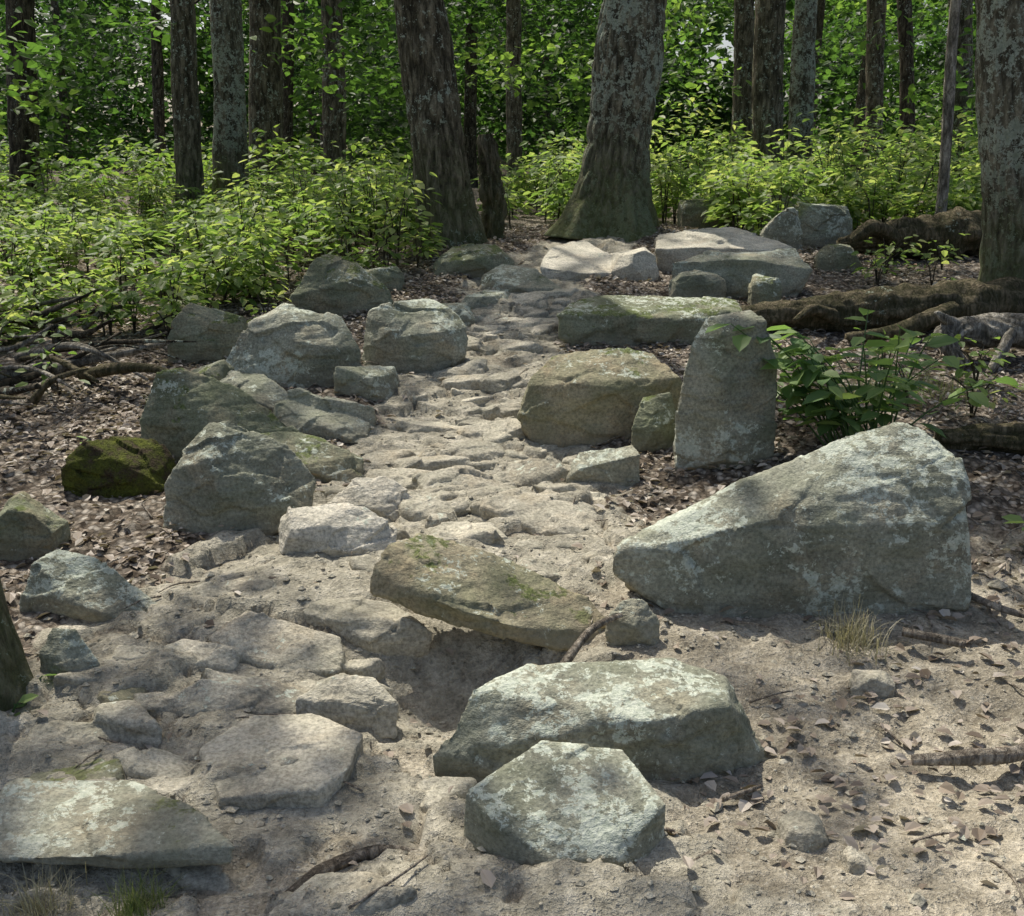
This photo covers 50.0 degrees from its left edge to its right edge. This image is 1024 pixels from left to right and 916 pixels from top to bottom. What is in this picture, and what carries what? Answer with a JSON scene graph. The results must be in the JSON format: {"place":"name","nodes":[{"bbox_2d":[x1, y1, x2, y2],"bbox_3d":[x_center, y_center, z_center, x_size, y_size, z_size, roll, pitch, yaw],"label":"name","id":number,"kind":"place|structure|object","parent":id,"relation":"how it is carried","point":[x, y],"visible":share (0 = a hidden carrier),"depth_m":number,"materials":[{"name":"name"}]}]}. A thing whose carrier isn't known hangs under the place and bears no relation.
{"place":"outdoors","nodes":[
{"label":"outdoors","id":0,"kind":"place"},
{"bbox_2d":[0,0,973,152],"label":"sky","id":1,"kind":"structure","parent":0,"point":[726,43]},
{"bbox_2d":[0,153,1023,915],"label":"ground","id":2,"kind":"structure","parent":0,"point":[466,889],"depth_m":3.48,"materials":[{"name":"soil"}]},
{"bbox_2d":[0,578,33,711],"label":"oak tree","id":3,"kind":"object","parent":2,"relation":"on","point":[16,676],"visible":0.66,"depth_m":3.33,"materials":[{"name":"brown plant"}]},
{"bbox_2d":[5,0,42,221],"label":"oak tree","id":4,"kind":"object","parent":2,"relation":"on","point":[22,127],"visible":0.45,"depth_m":15.14,"materials":[{"name":"brown plant"}]},
{"bbox_2d":[0,491,70,560],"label":"rock","id":5,"kind":"object","parent":2,"relation":"on","point":[30,526],"visible":0.74,"depth_m":4.25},
{"bbox_2d":[0,849,101,915],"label":"grass tuft","id":6,"kind":"object","parent":2,"relation":"on","point":[40,910],"visible":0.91,"depth_m":2.55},
{"bbox_2d":[2,289,100,334],"bbox_3d":[-3.231,-0.985,7.532,0.811,0.351,0.089,-5,15,-17],"label":"fallen branch","id":7,"kind":"object","parent":2,"relation":"on","point":[51,310],"visible":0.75,"depth_m":7.54,"materials":[{"name":"wood"}]},
{"bbox_2d":[29,368,88,404],"bbox_3d":[-2.487,-0.393,6.074,0.349,0.170,0.105,-13,19,-41],"label":"fallen branch","id":8,"kind":"object","parent":2,"relation":"on","point":[35,397],"visible":0.98,"depth_m":5.99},
{"bbox_2d":[0,331,121,386],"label":"fallen branch","id":9,"kind":"object","parent":2,"relation":"on","point":[11,381],"visible":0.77,"depth_m":6.46,"materials":[{"name":"wood"}]},
{"bbox_2d":[51,0,74,181],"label":"tree","id":10,"kind":"object","parent":2,"relation":"on","point":[55,6],"visible":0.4,"depth_m":32.23,"materials":[{"name":"brown plant"}]},
{"bbox_2d":[39,628,99,678],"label":"rock","id":11,"kind":"object","parent":2,"relation":"on","point":[64,650],"visible":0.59,"depth_m":3.45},
{"bbox_2d":[23,758,124,780],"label":"rock","id":12,"kind":"object","parent":2,"relation":"on","point":[110,768],"visible":0.29,"depth_m":2.98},
{"bbox_2d":[42,318,114,338],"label":"fallen branch","id":13,"kind":"object","parent":2,"relation":"on","point":[82,334],"visible":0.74,"depth_m":7.21,"materials":[{"name":"brown plant"}]},
{"bbox_2d":[14,342,148,380],"bbox_3d":[-2.610,-0.600,6.630,1.040,0.197,0.064,6,16,24],"label":"fallen branch","id":14,"kind":"object","parent":2,"relation":"on","point":[73,345],"visible":0.73,"depth_m":6.61,"materials":[{"name":"brown wood"}]},
{"bbox_2d":[0,332,166,379],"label":"fallen branch","id":15,"kind":"object","parent":2,"relation":"on","point":[11,373],"visible":0.54,"depth_m":6.53,"materials":[{"name":"brown wood"}]},
{"bbox_2d":[19,549,156,622],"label":"slab rock","id":16,"kind":"object","parent":2,"relation":"on","point":[72,585],"visible":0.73,"depth_m":3.87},
{"bbox_2d":[50,343,170,374],"bbox_3d":[-2.445,-0.616,6.712,0.706,0.160,0.065,-8,16,-29],"label":"fallen branch","id":17,"kind":"object","parent":2,"relation":"on","point":[94,359],"visible":0.75,"depth_m":6.69,"materials":[{"name":"brown wood"}]},
{"bbox_2d":[0,778,234,868],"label":"slab rock","id":18,"kind":"object","parent":2,"relation":"on","point":[126,824],"visible":1,"depth_m":2.67,"materials":[{"name":"stone"}]},
{"bbox_2d":[60,436,175,497],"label":"moss-covered rock","id":19,"kind":"object","parent":2,"relation":"on","point":[116,466],"visible":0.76,"depth_m":4.88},
{"bbox_2d":[76,362,166,380],"bbox_3d":[-2.005,-0.431,6.156,1.204,0.200,0.097,8,16,29],"label":"fallen branch","id":20,"kind":"object","parent":2,"relation":"on","point":[109,369],"visible":0.45,"depth_m":6.23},
{"bbox_2d":[97,687,147,702],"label":"rock","id":21,"kind":"object","parent":2,"relation":"on","point":[124,694],"visible":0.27,"depth_m":3.35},
{"bbox_2d":[50,339,195,353],"bbox_3d":[-2.476,-0.681,6.832,1.149,0.137,0.066,3,15,11],"label":"fallen branch","id":22,"kind":"object","parent":2,"relation":"on","point":[119,341],"visible":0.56,"depth_m":6.79,"materials":[{"name":"wood"}]},
{"bbox_2d":[80,864,190,915],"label":"grass tuft","id":23,"kind":"object","parent":2,"relation":"on","point":[133,907],"visible":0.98,"depth_m":2.53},
{"bbox_2d":[151,0,168,196],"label":"oak tree","id":24,"kind":"object","parent":2,"relation":"on","point":[157,71],"visible":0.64,"depth_m":24.60,"materials":[{"name":"brown plant"}]},
{"bbox_2d":[169,0,204,216],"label":"maple tree","id":25,"kind":"object","parent":2,"relation":"on","point":[186,120],"visible":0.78,"depth_m":13.24,"materials":[{"name":"brown plant"}]},
{"bbox_2d":[0,124,414,222],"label":"understory shrubs","id":26,"kind":"object","parent":2,"relation":"on","point":[167,173],"visible":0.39,"depth_m":15.81,"materials":[{"name":"green plant"}]},
{"bbox_2d":[167,303,247,363],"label":"rock","id":27,"kind":"object","parent":2,"relation":"on","point":[214,333],"visible":0.66,"depth_m":6.87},
{"bbox_2d":[191,360,234,380],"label":"rock","id":28,"kind":"object","parent":2,"relation":"on","point":[219,370],"visible":0.21,"depth_m":6.22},
{"bbox_2d":[140,368,301,461],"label":"slab rock","id":29,"kind":"object","parent":2,"relation":"on","point":[183,407],"visible":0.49,"depth_m":5.30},
{"bbox_2d":[0,140,449,344],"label":"understory shrubs","id":30,"kind":"object","parent":2,"relation":"on","point":[374,207],"visible":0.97,"depth_m":9.38,"materials":[{"name":"green plant"}]},
{"bbox_2d":[209,0,248,205],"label":"maple tree","id":31,"kind":"object","parent":2,"relation":"on","point":[229,146],"visible":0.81,"depth_m":14.10,"materials":[{"name":"grey plant"}]},
{"bbox_2d":[163,421,316,535],"bbox_3d":[-1.125,0.105,4.554,0.627,0.506,0.320,0,14,0],"label":"boulder","id":32,"kind":"object","parent":2,"relation":"on","point":[227,475],"visible":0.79,"depth_m":4.46,"materials":[{"name":"stone"}]},
{"bbox_2d":[220,370,287,411],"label":"slab rock","id":33,"kind":"object","parent":2,"relation":"on","point":[263,390],"visible":0.29,"depth_m":6.03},
{"bbox_2d":[248,0,284,195],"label":"oak tree","id":34,"kind":"object","parent":2,"relation":"on","point":[265,109],"visible":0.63,"depth_m":15.99,"materials":[{"name":"brown plant"}]},
{"bbox_2d":[199,713,362,810],"bbox_3d":[-0.649,0.847,3.039,0.466,0.121,0.417,0,14,0],"label":"slab rock","id":35,"kind":"object","parent":2,"relation":"on","point":[326,752],"visible":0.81,"depth_m":3.00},
{"bbox_2d":[282,0,294,194],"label":"maple tree","id":36,"kind":"object","parent":2,"relation":"on","point":[287,19],"visible":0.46,"depth_m":26.45,"materials":[{"name":"brown plant"}]},
{"bbox_2d":[226,303,361,388],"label":"boulder","id":37,"kind":"object","parent":2,"relation":"on","point":[291,345],"visible":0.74,"depth_m":6.42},
{"bbox_2d":[261,431,365,482],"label":"slab rock","id":38,"kind":"object","parent":2,"relation":"on","point":[324,460],"visible":0.43,"depth_m":5.13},
{"bbox_2d":[27,286,610,915],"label":"trail stones","id":39,"kind":"object","parent":2,"relation":"on","point":[267,642],"visible":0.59,"depth_m":3.74,"materials":[{"name":"stone"}]},
{"bbox_2d":[273,388,377,443],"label":"slab rock","id":40,"kind":"object","parent":2,"relation":"on","point":[307,412],"visible":0.83,"depth_m":5.76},
{"bbox_2d":[299,0,355,174],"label":"tree","id":41,"kind":"object","parent":2,"relation":"on","point":[314,135],"visible":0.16,"depth_m":47.45,"materials":[{"name":"brown plant"}]},
{"bbox_2d":[321,0,346,189],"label":"maple tree","id":42,"kind":"object","parent":2,"relation":"on","point":[334,119],"visible":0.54,"depth_m":17.99,"materials":[{"name":"brown plant"}]},
{"bbox_2d":[278,503,396,557],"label":"boulder","id":43,"kind":"object","parent":2,"relation":"on","point":[333,530],"visible":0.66,"depth_m":4.26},
{"bbox_2d":[289,254,393,316],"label":"boulder","id":44,"kind":"object","parent":2,"relation":"on","point":[336,284],"visible":0.68,"depth_m":8.06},
{"bbox_2d":[296,674,398,738],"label":"slab rock","id":45,"kind":"object","parent":2,"relation":"on","point":[358,703],"visible":0.85,"depth_m":3.26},
{"bbox_2d":[283,845,416,892],"bbox_3d":[-0.406,0.988,2.623,0.403,0.072,0.065,-8,16,-28],"label":"exposed root","id":46,"kind":"object","parent":2,"relation":"on","point":[339,862],"visible":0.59,"depth_m":2.62,"materials":[{"name":"brown plant"}]},
{"bbox_2d":[334,365,398,400],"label":"rock","id":47,"kind":"object","parent":2,"relation":"on","point":[375,383],"visible":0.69,"depth_m":6.24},
{"bbox_2d":[327,476,412,521],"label":"rock","id":48,"kind":"object","parent":2,"relation":"on","point":[381,496],"visible":0.48,"depth_m":4.72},
{"bbox_2d":[366,266,404,290],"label":"rock","id":49,"kind":"object","parent":2,"relation":"on","point":[391,278],"visible":0.35,"depth_m":8.53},
{"bbox_2d":[361,299,467,373],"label":"boulder","id":50,"kind":"object","parent":2,"relation":"on","point":[425,336],"visible":0.86,"depth_m":6.74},
{"bbox_2d":[394,0,488,249],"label":"oak tree","id":51,"kind":"object","parent":2,"relation":"on","point":[428,70],"visible":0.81,"depth_m":9.82,"materials":[{"name":"brown plant"}]},
{"bbox_2d":[441,302,476,326],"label":"rock","id":52,"kind":"object","parent":2,"relation":"on","point":[463,312],"visible":0.2,"depth_m":7.74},
{"bbox_2d":[463,0,478,187],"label":"maple tree","id":53,"kind":"object","parent":2,"relation":"on","point":[469,122],"visible":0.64,"depth_m":28.55,"materials":[{"name":"brown plant"}]},
{"bbox_2d":[432,243,514,277],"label":"slab rock","id":54,"kind":"object","parent":2,"relation":"on","point":[476,261],"visible":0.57,"depth_m":9.01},
{"bbox_2d":[462,289,510,308],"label":"rock","id":55,"kind":"object","parent":2,"relation":"on","point":[484,298],"visible":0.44,"depth_m":8.08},
{"bbox_2d":[370,533,605,650],"bbox_3d":[-0.056,0.464,3.748,0.843,0.352,0.308,0,14,0],"label":"slab rock","id":56,"kind":"object","parent":2,"relation":"on","point":[453,582],"visible":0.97,"depth_m":3.69,"materials":[{"name":"stone"}]},
{"bbox_2d":[0,0,975,137],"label":"maple boughs","id":57,"kind":"object","parent":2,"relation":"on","point":[33,48],"visible":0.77,"depth_m":14.54,"materials":[{"name":"green plant"}]},
{"bbox_2d":[0,0,979,191],"bbox_3d":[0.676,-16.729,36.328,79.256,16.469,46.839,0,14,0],"label":"forest foliage","id":58,"kind":"object","parent":2,"relation":"on","point":[488,11],"visible":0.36,"depth_m":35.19,"materials":[{"name":"green plant"}]},
{"bbox_2d":[477,133,507,239],"bbox_3d":[-0.194,-2.578,10.698,0.337,1.122,0.284,0,14,0],"label":"tree stump","id":59,"kind":"object","parent":2,"relation":"on","point":[491,190],"visible":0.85,"depth_m":10.62,"materials":[{"name":"wood"}]},
{"bbox_2d":[0,223,1023,915],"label":"leaf litter","id":60,"kind":"object","parent":2,"relation":"on","point":[488,877],"visible":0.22,"depth_m":4.96,"materials":[{"name":"plant"}]},
{"bbox_2d":[0,206,1023,416],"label":"plants","id":61,"kind":"object","parent":2,"relation":"on","point":[959,373],"visible":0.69,"depth_m":7.36,"materials":[{"name":"green plant"}]},
{"bbox_2d":[0,275,1023,908],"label":"twigs","id":62,"kind":"object","parent":2,"relation":"on","point":[592,601],"visible":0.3,"depth_m":4.06,"materials":[{"name":"wood"}]},
{"bbox_2d":[506,0,523,190],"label":"maple tree","id":63,"kind":"object","parent":2,"relation":"on","point":[514,135],"visible":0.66,"depth_m":22.76,"materials":[{"name":"brown plant"}]},
{"bbox_2d":[480,264,561,292],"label":"slab rock","id":64,"kind":"object","parent":2,"relation":"on","point":[513,278],"visible":0.59,"depth_m":8.58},
{"bbox_2d":[516,554,561,580],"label":"rock","id":65,"kind":"object","parent":2,"relation":"on","point":[528,562],"visible":0.29,"depth_m":4.12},
{"bbox_2d":[463,740,665,869],"bbox_3d":[0.125,0.901,2.684,0.494,0.289,0.336,0,14,0],"label":"boulder","id":66,"kind":"object","parent":2,"relation":"on","point":[542,801],"visible":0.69,"depth_m":2.63,"materials":[{"name":"stone"}]},
{"bbox_2d":[540,240,611,280],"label":"slab rock","id":67,"kind":"object","parent":2,"relation":"on","point":[575,260],"visible":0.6,"depth_m":9.10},
{"bbox_2d":[560,613,622,662],"bbox_3d":[0.181,0.650,3.458,0.058,0.192,0.526,11,18,37],"label":"fallen branch","id":68,"kind":"object","parent":2,"relation":"on","point":[578,644],"visible":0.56,"depth_m":3.52,"materials":[{"name":"wood"}]},
{"bbox_2d":[516,347,681,447],"bbox_3d":[0.448,-0.298,5.721,0.852,0.528,0.315,0,14,0],"label":"boulder","id":69,"kind":"object","parent":2,"relation":"on","point":[593,397],"visible":0.74,"depth_m":5.62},
{"bbox_2d":[433,657,767,782],"bbox_3d":[0.256,0.778,3.085,0.946,0.352,0.310,0,14,0],"label":"boulder","id":70,"kind":"object","parent":2,"relation":"on","point":[667,718],"visible":0.71,"depth_m":2.98,"materials":[{"name":"stone"}]},
{"bbox_2d":[566,445,639,486],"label":"rock","id":71,"kind":"object","parent":2,"relation":"on","point":[619,466],"visible":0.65,"depth_m":5.13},
{"bbox_2d":[544,0,666,242],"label":"oak tree","id":72,"kind":"object","parent":2,"relation":"on","point":[611,195],"visible":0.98,"depth_m":10.50,"materials":[{"name":"grey plant"}]},
{"bbox_2d":[605,598,659,645],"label":"rock","id":73,"kind":"object","parent":2,"relation":"on","point":[638,622],"visible":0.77,"depth_m":3.64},
{"bbox_2d":[611,247,658,280],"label":"slab rock","id":74,"kind":"object","parent":2,"relation":"on","point":[637,264],"visible":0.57,"depth_m":8.89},
{"bbox_2d":[556,295,741,346],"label":"slab rock","id":75,"kind":"object","parent":2,"relation":"on","point":[622,320],"visible":0.73,"depth_m":7.21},
{"bbox_2d":[631,392,676,451],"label":"rock","id":76,"kind":"object","parent":2,"relation":"on","point":[653,427],"visible":0.82,"depth_m":5.44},
{"bbox_2d":[668,269,726,297],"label":"rock","id":77,"kind":"object","parent":2,"relation":"on","point":[695,283],"visible":0.58,"depth_m":8.12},
{"bbox_2d":[677,199,735,228],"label":"rock","id":78,"kind":"object","parent":2,"relation":"on","point":[689,212],"visible":0.27,"depth_m":11.70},
{"bbox_2d":[654,227,792,272],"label":"slab rock","id":79,"kind":"object","parent":2,"relation":"on","point":[671,249],"visible":0.42,"depth_m":9.36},
{"bbox_2d":[672,310,776,470],"bbox_3d":[1.008,-0.317,5.210,0.478,0.761,0.345,0,14,0],"label":"standing rock","id":80,"kind":"object","parent":2,"relation":"on","point":[725,413],"visible":0.91,"depth_m":5.10,"materials":[{"name":"stone"}]},
{"bbox_2d":[470,90,981,235],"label":"understory shrubs","id":81,"kind":"object","parent":2,"relation":"on","point":[891,191],"visible":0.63,"depth_m":12.19,"materials":[{"name":"green plant"}]},
{"bbox_2d":[672,248,812,297],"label":"slab rock","id":82,"kind":"object","parent":2,"relation":"on","point":[790,269],"visible":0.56,"depth_m":8.33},
{"bbox_2d":[730,0,754,166],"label":"oak tree","id":83,"kind":"object","parent":2,"relation":"on","point":[744,22],"visible":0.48,"depth_m":16.88,"materials":[{"name":"brown plant"}]},
{"bbox_2d":[747,273,781,304],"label":"rock","id":84,"kind":"object","parent":2,"relation":"on","point":[761,288],"visible":0.54,"depth_m":7.95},
{"bbox_2d":[752,0,785,170],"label":"maple tree","id":85,"kind":"object","parent":2,"relation":"on","point":[767,73],"visible":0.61,"depth_m":15.04,"materials":[{"name":"brown plant"}]},
{"bbox_2d":[760,207,802,249],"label":"rock","id":86,"kind":"object","parent":2,"relation":"on","point":[784,227],"visible":0.5,"depth_m":10.08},
{"bbox_2d":[613,422,971,618],"bbox_3d":[0.986,0.263,3.925,1.265,0.739,0.309,0,14,0],"label":"boulder","id":87,"kind":"object","parent":2,"relation":"on","point":[877,518],"visible":0.83,"depth_m":3.83,"materials":[{"name":"stone"}]},
{"bbox_2d":[787,0,817,181],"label":"maple tree","id":88,"kind":"object","parent":2,"relation":"on","point":[802,81],"visible":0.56,"depth_m":15.95,"materials":[{"name":"grey plant"}]},
{"bbox_2d":[776,810,829,851],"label":"rock","id":89,"kind":"object","parent":2,"relation":"on","point":[803,831],"visible":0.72,"depth_m":2.69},
{"bbox_2d":[812,0,825,169],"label":"tree","id":90,"kind":"object","parent":2,"relation":"on","point":[820,16],"visible":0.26,"depth_m":32.75,"materials":[{"name":"brown plant"}]},
{"bbox_2d":[794,201,852,248],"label":"rock","id":91,"kind":"object","parent":2,"relation":"on","point":[822,225],"visible":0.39,"depth_m":10.56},
{"bbox_2d":[813,244,862,271],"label":"rock","id":92,"kind":"object","parent":2,"relation":"on","point":[833,257],"visible":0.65,"depth_m":9.16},
{"bbox_2d":[802,593,903,665],"bbox_3d":[1.133,0.553,3.680,0.379,0.186,0.331,10,18,35],"label":"grass tuft","id":93,"kind":"object","parent":2,"relation":"on","point":[848,633],"visible":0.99,"depth_m":3.67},
{"bbox_2d":[840,846,872,873],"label":"rock","id":94,"kind":"object","parent":2,"relation":"on","point":[853,860],"visible":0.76,"depth_m":2.59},
{"bbox_2d":[849,22,866,184],"bbox_3d":[8.990,-15.009,27.275,5.493,16.379,6.270,0,14,0],"label":"tree","id":95,"kind":"object","parent":2,"relation":"on","point":[861,98],"visible":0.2,"depth_m":28.50,"materials":[{"name":"brown plant"}]},
{"bbox_2d":[705,307,1018,445],"bbox_3d":[1.634,-0.343,5.200,1.399,0.674,0.964,7,16,24],"label":"leafy sapling","id":96,"kind":"object","parent":2,"relation":"on","point":[811,372],"visible":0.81,"depth_m":5.11,"materials":[{"name":"green plant"}]},
{"bbox_2d":[848,669,895,698],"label":"rock","id":97,"kind":"object","parent":2,"relation":"on","point":[880,683],"visible":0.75,"depth_m":3.38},
{"bbox_2d":[863,0,886,188],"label":"oak tree","id":98,"kind":"object","parent":2,"relation":"on","point":[874,68],"visible":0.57,"depth_m":18.79,"materials":[{"name":"brown plant"}]},
{"bbox_2d":[740,277,1023,342],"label":"fallen log","id":99,"kind":"object","parent":2,"relation":"on","point":[911,306],"visible":0.76,"depth_m":7.45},
{"bbox_2d":[897,0,914,173],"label":"maple tree","id":100,"kind":"object","parent":2,"relation":"on","point":[906,54],"visible":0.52,"depth_m":21.63,"materials":[{"name":"brown plant"}]},
{"bbox_2d":[836,206,981,260],"bbox_3d":[4.033,-2.024,9.914,2.473,0.484,0.533,-4,15,-16],"label":"fallen log","id":101,"kind":"object","parent":2,"relation":"on","point":[942,228],"visible":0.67,"depth_m":9.69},
{"bbox_2d":[853,359,1011,419],"bbox_3d":[2.414,-0.412,6.173,1.020,0.224,0.970,0,14,0],"label":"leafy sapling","id":102,"kind":"object","parent":2,"relation":"on","point":[943,383],"visible":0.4,"depth_m":6.17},
{"bbox_2d":[902,627,965,648],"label":"fallen branch","id":103,"kind":"object","parent":2,"relation":"on","point":[934,637],"visible":1,"depth_m":3.61,"materials":[{"name":"wood"}]},
{"bbox_2d":[935,0,960,213],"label":"sapling tree","id":104,"kind":"object","parent":2,"relation":"on","point":[948,105],"visible":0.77,"depth_m":10.10,"materials":[{"name":"grey plant"}]},
{"bbox_2d":[948,0,973,182],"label":"maple tree","id":105,"kind":"object","parent":2,"relation":"on","point":[966,10],"visible":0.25,"depth_m":15.90,"materials":[{"name":"brown plant"}]},
{"bbox_2d":[911,739,1023,765],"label":"fallen branch","id":106,"kind":"object","parent":2,"relation":"on","point":[982,756],"visible":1,"depth_m":2.99,"materials":[{"name":"wood"}]},
{"bbox_2d":[933,311,1023,373],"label":"driftwood log","id":107,"kind":"object","parent":2,"relation":"on","point":[988,328],"visible":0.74,"depth_m":6.80,"materials":[{"name":"grey wood"}]},
{"bbox_2d":[934,422,1023,454],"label":"fallen log","id":108,"kind":"object","parent":2,"relation":"on","point":[1004,437],"visible":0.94,"depth_m":5.22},
{"bbox_2d":[971,592,1023,617],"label":"fallen branch","id":109,"kind":"object","parent":2,"relation":"on","point":[994,605],"visible":0.69,"depth_m":3.80,"materials":[{"name":"wood"}]},
{"bbox_2d":[974,0,1023,281],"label":"oak tree","id":110,"kind":"object","parent":2,"relation":"on","point":[999,77],"visible":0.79,"depth_m":7.82,"materials":[{"name":"grey plant"}]},
{"bbox_2d":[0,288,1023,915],"bbox_3d":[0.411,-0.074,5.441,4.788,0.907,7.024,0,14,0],"label":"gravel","id":111,"kind":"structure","parent":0,"point":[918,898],"depth_m":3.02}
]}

